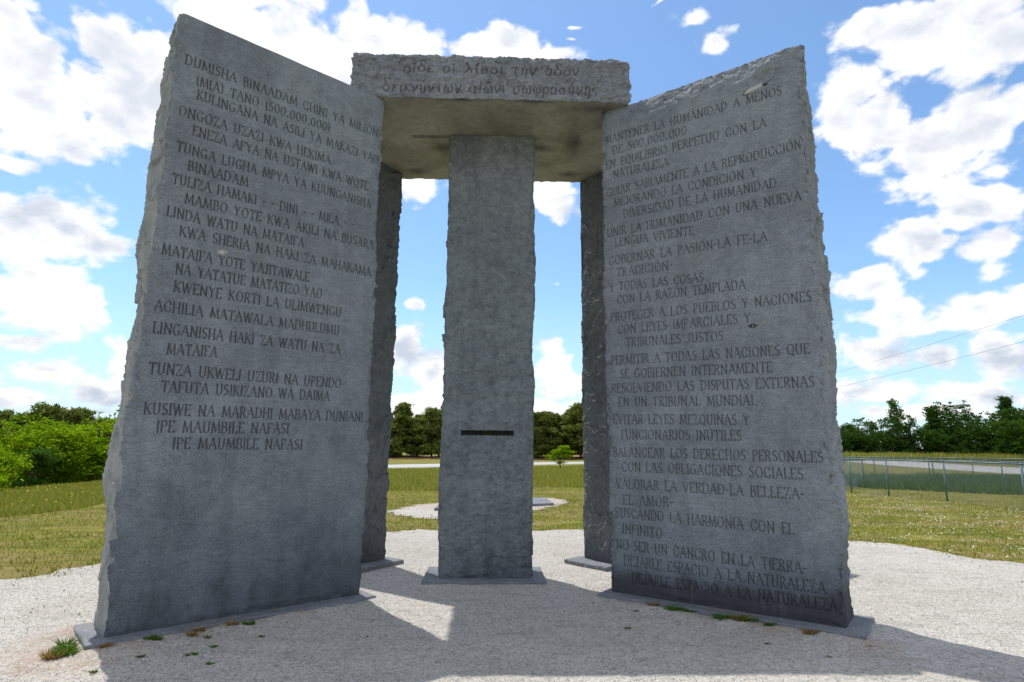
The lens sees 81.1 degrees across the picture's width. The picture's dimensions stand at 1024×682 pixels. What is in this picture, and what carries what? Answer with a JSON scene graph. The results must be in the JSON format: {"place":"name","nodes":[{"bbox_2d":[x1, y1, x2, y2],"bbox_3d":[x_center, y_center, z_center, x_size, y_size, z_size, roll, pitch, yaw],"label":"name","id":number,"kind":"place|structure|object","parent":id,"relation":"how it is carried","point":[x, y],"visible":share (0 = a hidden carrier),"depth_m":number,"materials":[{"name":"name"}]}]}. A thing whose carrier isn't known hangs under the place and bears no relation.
{"place":"outdoors","nodes":[
{"label":"outdoors","id":0,"kind":"place"},
{"bbox_2d":[0,479,104,517],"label":"meadow grass","id":1,"kind":"structure","parent":0,"point":[30,501],"depth_m":15.07,"materials":[{"name":"green plant"}]},
{"bbox_2d":[387,464,583,491],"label":"meadow grass","id":2,"kind":"structure","parent":0,"point":[542,474],"depth_m":25.84,"materials":[{"name":"green plant"}]},
{"bbox_2d":[388,462,583,467],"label":"road","id":3,"kind":"structure","parent":0,"point":[438,465],"depth_m":55.09,"materials":[{"name":"grey asphalt"}]},
{"bbox_2d":[389,455,583,459],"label":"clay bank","id":4,"kind":"structure","parent":0,"point":[576,457],"depth_m":104.94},
{"bbox_2d":[0,452,1023,579],"bbox_3d":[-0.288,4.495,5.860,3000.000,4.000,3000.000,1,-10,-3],"label":"ground","id":5,"kind":"structure","parent":0,"point":[5,571],"depth_m":11.22,"materials":[{"name":"green plant"}]},
{"bbox_2d":[0,408,14,435],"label":"pine tree","id":6,"kind":"object","parent":5,"relation":"on","point":[5,414],"visible":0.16,"depth_m":63.46,"materials":[{"name":"green plant"}]},
{"bbox_2d":[3,427,20,484],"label":"pine tree","id":7,"kind":"object","parent":5,"relation":"on","point":[13,431],"depth_m":58.65,"materials":[{"name":"green plant"}]},
{"bbox_2d":[0,444,33,489],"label":"shrub","id":8,"kind":"object","parent":5,"relation":"on","point":[10,464],"visible":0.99,"depth_m":18.05,"materials":[{"name":"green plant"}]},
{"bbox_2d":[5,411,33,475],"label":"broadleaf tree","id":9,"kind":"object","parent":5,"relation":"on","point":[18,421],"visible":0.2,"depth_m":56.56,"materials":[{"name":"green plant"}]},
{"bbox_2d":[2,401,67,487],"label":"pine tree","id":10,"kind":"object","parent":5,"relation":"on","point":[55,412],"visible":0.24,"depth_m":57.05,"materials":[{"name":"green plant"}]},
{"bbox_2d":[8,446,65,488],"bbox_3d":[-17.138,4.752,21.299,1.586,2.077,1.698,2,-10,-11],"label":"shrub","id":11,"kind":"object","parent":5,"relation":"on","point":[40,458],"visible":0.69,"depth_m":21.34,"materials":[{"name":"green plant"}]},
{"bbox_2d":[0,485,97,506],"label":"yellow flowers","id":12,"kind":"object","parent":5,"relation":"on","point":[39,489],"visible":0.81,"depth_m":16.01,"materials":[{"name":"yellow plant"}]},
{"bbox_2d":[0,413,102,488],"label":"broadleaf tree","id":13,"kind":"object","parent":5,"relation":"on","point":[47,476],"visible":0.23,"depth_m":24.34,"materials":[{"name":"green plant"}]},
{"bbox_2d":[5,417,116,482],"bbox_3d":[-17.233,4.729,24.431,4.996,3.298,4.688,0,-10,5],"label":"broadleaf tree","id":14,"kind":"object","parent":5,"relation":"on","point":[88,467],"visible":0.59,"depth_m":23.64,"materials":[{"name":"green plant"}]},
{"bbox_2d":[51,407,102,482],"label":"pine tree","id":15,"kind":"object","parent":5,"relation":"on","point":[76,415],"visible":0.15,"depth_m":58.34,"materials":[{"name":"green plant"}]},
{"bbox_2d":[61,416,114,483],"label":"pine tree","id":16,"kind":"object","parent":5,"relation":"on","point":[101,421],"visible":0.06,"depth_m":57.70,"materials":[{"name":"green plant"}]},
{"bbox_2d":[94,403,120,441],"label":"pine tree","id":17,"kind":"object","parent":5,"relation":"on","point":[112,420],"depth_m":57.86,"materials":[{"name":"green plant"}]},
{"bbox_2d":[389,421,401,457],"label":"pine tree","id":18,"kind":"object","parent":5,"relation":"on","point":[392,453],"visible":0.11,"depth_m":108.17,"materials":[{"name":"green plant"}]},
{"bbox_2d":[390,402,421,456],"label":"pine tree","id":19,"kind":"object","parent":5,"relation":"on","point":[403,413],"visible":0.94,"depth_m":106.13,"materials":[{"name":"green plant"}]},
{"bbox_2d":[401,417,430,456],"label":"pine tree","id":20,"kind":"object","parent":5,"relation":"on","point":[418,419],"visible":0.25,"depth_m":108.55,"materials":[{"name":"green plant"}]},
{"bbox_2d":[413,413,428,455],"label":"pine tree","id":21,"kind":"object","parent":5,"relation":"on","point":[418,415],"depth_m":114.92,"materials":[{"name":"green plant"}]},
{"bbox_2d":[409,406,441,455],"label":"pine tree","id":22,"kind":"object","parent":5,"relation":"on","point":[432,418],"visible":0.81,"depth_m":105.97,"materials":[{"name":"green plant"}]},
{"bbox_2d":[387,498,569,518],"bbox_3d":[-0.519,3.973,14.448,3.128,0.010,5.859,-8,-13,41],"label":"gravel patch","id":23,"kind":"object","parent":5,"relation":"on","point":[424,510],"visible":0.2,"depth_m":13.43,"materials":[{"name":"white gravel"}]},
{"bbox_2d":[434,497,553,510],"bbox_3d":[-0.424,4.127,14.738,3.764,0.321,1.644,6,-11,-27],"label":"ground tablet","id":24,"kind":"object","parent":23,"relation":"on","point":[543,501],"visible":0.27,"depth_m":14.70,"materials":[{"name":"stone"}]},
{"bbox_2d":[0,529,1023,681],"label":"gravel circle","id":25,"kind":"object","parent":5,"relation":"on","point":[753,658],"visible":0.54,"depth_m":4.48,"materials":[{"name":"grey gravel"}]},
{"bbox_2d":[34,647,65,659],"bbox_3d":[-3.010,2.046,3.914,0.208,0.059,0.177,1,-10,-3],"label":"weed tuft","id":26,"kind":"object","parent":25,"relation":"on","point":[48,656],"visible":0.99,"depth_m":3.90,"materials":[{"name":"brown plant"}]},
{"bbox_2d":[50,641,80,649],"bbox_3d":[-3.013,2.067,4.048,0.187,0.036,0.133,-4,-11,23],"label":"weed tuft","id":27,"kind":"object","parent":25,"relation":"on","point":[59,646],"visible":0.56,"depth_m":4.05,"materials":[{"name":"green plant"}]},
{"bbox_2d":[50,635,82,644],"bbox_3d":[-3.096,2.075,4.162,0.243,0.070,0.170,6,-12,-31],"label":"weed tuft","id":28,"kind":"object","parent":25,"relation":"on","point":[72,639],"visible":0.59,"depth_m":4.16,"materials":[{"name":"green plant"}]},
{"bbox_2d":[49,643,84,656],"bbox_3d":[-2.953,2.045,3.955,0.231,0.060,0.192,-4,-11,22],"label":"weed tuft","id":29,"kind":"object","parent":25,"relation":"on","point":[68,651],"visible":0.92,"depth_m":3.96,"materials":[{"name":"green plant"}]},
{"bbox_2d":[98,641,116,647],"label":"weed tuft","id":30,"kind":"object","parent":25,"relation":"on","point":[105,645],"visible":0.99,"depth_m":4.10,"materials":[{"name":"brown plant"}]},
{"bbox_2d":[143,634,157,639],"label":"weed tuft","id":31,"kind":"object","parent":25,"relation":"on","point":[155,637],"visible":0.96,"depth_m":4.26,"materials":[{"name":"green plant"}]},
{"bbox_2d":[147,635,162,640],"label":"weed tuft","id":32,"kind":"object","parent":25,"relation":"on","point":[158,638],"visible":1,"depth_m":4.25,"materials":[{"name":"green plant"}]},
{"bbox_2d":[186,630,201,636],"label":"weed tuft","id":33,"kind":"object","parent":25,"relation":"on","point":[194,633],"visible":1,"depth_m":4.37,"materials":[{"name":"plant"}]},
{"bbox_2d":[190,626,205,631],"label":"weed tuft","id":34,"kind":"object","parent":25,"relation":"on","point":[204,629],"visible":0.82,"depth_m":4.47,"materials":[{"name":"brown plant"}]},
{"bbox_2d":[73,590,375,649],"bbox_3d":[-2.272,2.385,4.960,2.204,0.311,0.645,9,-13,-41],"label":"base plate","id":35,"kind":"object","parent":25,"relation":"on","point":[91,637],"visible":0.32,"depth_m":4.54,"materials":[{"name":"stone"}]},
{"bbox_2d":[94,13,383,636],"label":"engraved slab","id":36,"kind":"structure","parent":35,"relation":"on","point":[234,477],"depth_m":5.13,"materials":[{"name":"stone"}]},
{"bbox_2d":[225,620,239,625],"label":"weed tuft","id":37,"kind":"object","parent":25,"relation":"on","point":[232,623],"visible":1,"depth_m":4.60,"materials":[{"name":"brown plant"}]},
{"bbox_2d":[240,620,255,624],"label":"weed tuft","id":38,"kind":"object","parent":25,"relation":"on","point":[252,622],"visible":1,"depth_m":4.63,"materials":[{"name":"green plant"}]},
{"bbox_2d":[361,557,403,572],"bbox_3d":[-2.471,2.853,7.609,2.396,0.311,0.683,-7,-12,35],"label":"base plate","id":39,"kind":"object","parent":25,"relation":"on","point":[380,564],"visible":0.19,"depth_m":7.00,"materials":[{"name":"stone"}]},
{"bbox_2d":[361,162,402,563],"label":"back slab","id":40,"kind":"structure","parent":39,"relation":"on","point":[380,416],"depth_m":7.53,"materials":[{"name":"stone"}]},
{"bbox_2d":[421,567,546,584],"bbox_3d":[-0.298,2.658,6.415,1.296,0.311,0.797,1,-10,-3],"label":"base plate","id":41,"kind":"object","parent":25,"relation":"on","point":[431,576],"visible":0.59,"depth_m":6.13,"materials":[{"name":"stone"}]},
{"bbox_2d":[438,134,535,578],"bbox_3d":[-0.262,0.055,6.883,1.066,4.980,0.504,1,-10,-2],"label":"stone","id":42,"kind":"object","parent":41,"relation":"on","point":[485,504],"visible":1,"depth_m":6.62,"materials":[{"name":"stone"}]},
{"bbox_2d":[350,52,631,181],"bbox_3d":[-0.251,-2.649,7.364,3.029,0.518,2.047,1,-10,-2],"label":"capstone","id":43,"kind":"object","parent":42,"relation":"on","point":[556,108],"visible":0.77,"depth_m":6.46,"materials":[{"name":"stone"}]},
{"bbox_2d":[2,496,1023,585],"bbox_3d":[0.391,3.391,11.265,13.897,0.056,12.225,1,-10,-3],"label":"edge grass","id":44,"kind":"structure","parent":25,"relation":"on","point":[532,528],"depth_m":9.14,"materials":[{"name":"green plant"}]},
{"bbox_2d":[564,556,611,571],"bbox_3d":[1.751,2.925,7.832,2.394,0.311,0.683,9,-13,-40],"label":"base plate","id":45,"kind":"object","parent":25,"relation":"on","point":[582,561],"visible":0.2,"depth_m":7.12,"materials":[{"name":"stone"}]},
{"bbox_2d":[580,172,612,563],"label":"back slab","id":46,"kind":"structure","parent":45,"relation":"on","point":[597,523],"depth_m":7.62,"materials":[{"name":"stone"}]},
{"bbox_2d":[646,600,661,605],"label":"weed tuft","id":47,"kind":"object","parent":25,"relation":"on","point":[651,604],"visible":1,"depth_m":5.27,"materials":[{"name":"brown plant"}]},
{"bbox_2d":[661,603,685,610],"bbox_3d":[1.388,2.293,5.165,0.229,0.042,0.186,1,-10,-3],"label":"weed tuft","id":48,"kind":"object","parent":25,"relation":"on","point":[670,608],"visible":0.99,"depth_m":5.13,"materials":[{"name":"green plant"}]},
{"bbox_2d":[711,612,746,619],"bbox_3d":[1.772,2.246,4.894,0.321,0.042,0.211,1,-10,-3],"label":"weed tuft","id":49,"kind":"object","parent":25,"relation":"on","point":[723,616],"visible":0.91,"depth_m":4.89,"materials":[{"name":"green plant"}]},
{"bbox_2d":[598,588,874,639],"bbox_3d":[1.878,2.464,5.226,2.203,0.311,0.650,-6,-12,34],"label":"base plate","id":50,"kind":"object","parent":25,"relation":"on","point":[859,626],"visible":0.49,"depth_m":4.83,"materials":[{"name":"stone"}]},
{"bbox_2d":[601,45,853,627],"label":"engraved slab","id":51,"kind":"structure","parent":50,"relation":"on","point":[727,489],"depth_m":5.44,"materials":[{"name":"stone"}]},
{"bbox_2d":[728,613,750,620],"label":"weed tuft","id":52,"kind":"object","parent":25,"relation":"on","point":[734,618],"visible":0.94,"depth_m":4.83,"materials":[{"name":"plant"}]},
{"bbox_2d":[735,613,761,621],"bbox_3d":[1.914,2.233,4.830,0.213,0.042,0.233,-7,-12,36],"label":"weed tuft","id":53,"kind":"object","parent":25,"relation":"on","point":[750,620],"visible":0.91,"depth_m":4.81,"materials":[{"name":"green plant"}]},
{"bbox_2d":[762,621,777,625],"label":"weed tuft","id":54,"kind":"object","parent":25,"relation":"on","point":[767,624],"visible":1,"depth_m":4.72,"materials":[{"name":"green plant"}]},
{"bbox_2d":[801,627,821,634],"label":"weed tuft","id":55,"kind":"object","parent":25,"relation":"on","point":[810,632],"visible":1,"depth_m":4.53,"materials":[{"name":"brown plant"}]},
{"bbox_2d":[533,415,549,455],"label":"pine tree","id":56,"kind":"object","parent":5,"relation":"on","point":[542,450],"visible":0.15,"depth_m":105.83,"materials":[{"name":"green plant"}]},
{"bbox_2d":[533,411,555,457],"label":"pine tree","id":57,"kind":"object","parent":5,"relation":"on","point":[539,431],"visible":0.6,"depth_m":105.46,"materials":[{"name":"green plant"}]},
{"bbox_2d":[536,412,567,455],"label":"pine tree","id":58,"kind":"object","parent":5,"relation":"on","point":[554,421],"visible":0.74,"depth_m":106.04,"materials":[{"name":"green plant"}]},
{"bbox_2d":[544,445,574,468],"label":"sapling","id":59,"kind":"object","parent":5,"relation":"on","point":[558,452],"visible":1,"depth_m":44.54,"materials":[{"name":"green plant"}]},
{"bbox_2d":[550,415,579,456],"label":"pine tree","id":60,"kind":"object","parent":5,"relation":"on","point":[565,441],"visible":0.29,"depth_m":106.63,"materials":[{"name":"green plant"}]},
{"bbox_2d":[558,402,583,458],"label":"pine tree","id":61,"kind":"object","parent":5,"relation":"on","point":[575,416],"visible":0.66,"depth_m":105.20,"materials":[{"name":"green plant"}]},
{"bbox_2d":[840,422,859,451],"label":"broadleaf tree","id":62,"kind":"object","parent":5,"relation":"on","point":[847,429],"visible":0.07,"depth_m":94.96,"materials":[{"name":"green plant"}]},
{"bbox_2d":[840,430,877,453],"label":"broadleaf tree","id":63,"kind":"object","parent":5,"relation":"on","point":[851,442],"visible":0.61,"depth_m":89.78,"materials":[{"name":"green plant"}]},
{"bbox_2d":[845,415,910,452],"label":"broadleaf tree","id":64,"kind":"object","parent":5,"relation":"on","point":[884,443],"visible":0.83,"depth_m":90.09,"materials":[{"name":"green plant"}]},
{"bbox_2d":[886,398,903,435],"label":"broadleaf tree","id":65,"kind":"object","parent":5,"relation":"on","point":[892,405],"visible":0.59,"depth_m":94.27,"materials":[{"name":"green plant"}]},
{"bbox_2d":[879,413,954,454],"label":"broadleaf tree","id":66,"kind":"object","parent":5,"relation":"on","point":[922,435],"visible":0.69,"depth_m":88.35,"materials":[{"name":"green plant"}]},
{"bbox_2d":[842,450,1023,461],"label":"verge grass","id":67,"kind":"structure","parent":5,"relation":"on","point":[952,456],"depth_m":80.90,"materials":[{"name":"green plant"}]},
{"bbox_2d":[843,456,1023,474],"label":"chain link fence","id":68,"kind":"object","parent":5,"relation":"on","point":[971,458],"visible":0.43,"depth_m":33.83,"materials":[{"name":"metal"}]},
{"bbox_2d":[844,457,1023,508],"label":"chain link fence","id":69,"kind":"object","parent":5,"relation":"on","point":[1020,463],"visible":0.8,"depth_m":16.82,"materials":[{"name":"metal"}]},
{"bbox_2d":[844,458,1023,486],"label":"chain link fence","id":70,"kind":"object","parent":5,"relation":"on","point":[1001,473],"visible":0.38,"depth_m":22.64,"materials":[{"name":"metal"}]},
{"bbox_2d":[921,405,947,451],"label":"cedar tree","id":71,"kind":"object","parent":5,"relation":"on","point":[932,415],"visible":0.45,"depth_m":90.45,"materials":[{"name":"green plant"}]},
{"bbox_2d":[847,492,1023,556],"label":"clover flowers","id":72,"kind":"object","parent":5,"relation":"on","point":[937,520],"visible":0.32,"depth_m":11.59,"materials":[{"name":"white plant"}]},
{"bbox_2d":[922,419,988,454],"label":"broadleaf tree","id":73,"kind":"object","parent":5,"relation":"on","point":[965,448],"visible":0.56,"depth_m":87.90,"materials":[{"name":"green plant"}]},
{"bbox_2d":[921,400,1007,451],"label":"broadleaf tree","id":74,"kind":"object","parent":5,"relation":"on","point":[949,416],"visible":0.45,"depth_m":91.02,"materials":[{"name":"green plant"}]},
{"bbox_2d":[960,406,1023,454],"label":"broadleaf tree","id":75,"kind":"object","parent":5,"relation":"on","point":[1001,419],"visible":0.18,"depth_m":89.78,"materials":[{"name":"green plant"}]},
{"bbox_2d":[981,418,1023,455],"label":"broadleaf tree","id":76,"kind":"object","parent":5,"relation":"on","point":[1012,445],"visible":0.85,"depth_m":85.52,"materials":[{"name":"green plant"}]},
{"bbox_2d":[994,395,1013,427],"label":"cedar tree","id":77,"kind":"object","parent":5,"relation":"on","point":[1006,402],"visible":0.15,"depth_m":94.06,"materials":[{"name":"green plant"}]},
{"bbox_2d":[988,407,1023,437],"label":"broadleaf tree","id":78,"kind":"object","parent":5,"relation":"on","point":[1004,409],"visible":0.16,"depth_m":90.32,"materials":[{"name":"green plant"}]},
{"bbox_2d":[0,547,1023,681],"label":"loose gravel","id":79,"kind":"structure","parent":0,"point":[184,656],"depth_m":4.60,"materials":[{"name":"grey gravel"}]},
{"bbox_2d":[0,0,1023,449],"label":"sky","id":80,"kind":"structure","parent":0,"point":[917,106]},
{"bbox_2d":[844,470,1023,494],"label":"rank grass","id":81,"kind":"structure","parent":0,"point":[916,487],"depth_m":22.22,"materials":[{"name":"green plant"}]},
{"bbox_2d":[850,460,1023,474],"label":"side road","id":82,"kind":"structure","parent":0,"point":[974,466],"depth_m":48.79,"materials":[{"name":"grey asphalt"}]},
{"bbox_3d":[21.871,-0.596,10.838,0.493,9.100,0.300,1,-10,-3],"label":"utility pole","id":83,"kind":"object","parent":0,"visible":0},
{"bbox_2d":[836,315,1022,372],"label":"overhead wire","id":84,"kind":"object","parent":83,"relation":"attached to","point":[936,342],"visible":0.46,"depth_m":34.07,"materials":[{"name":"grey"}]},
{"bbox_2d":[845,341,1023,385],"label":"overhead wire","id":85,"kind":"object","parent":83,"relation":"attached to","point":[941,362],"visible":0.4,"depth_m":33.91,"materials":[{"name":"grey"}]}
]}

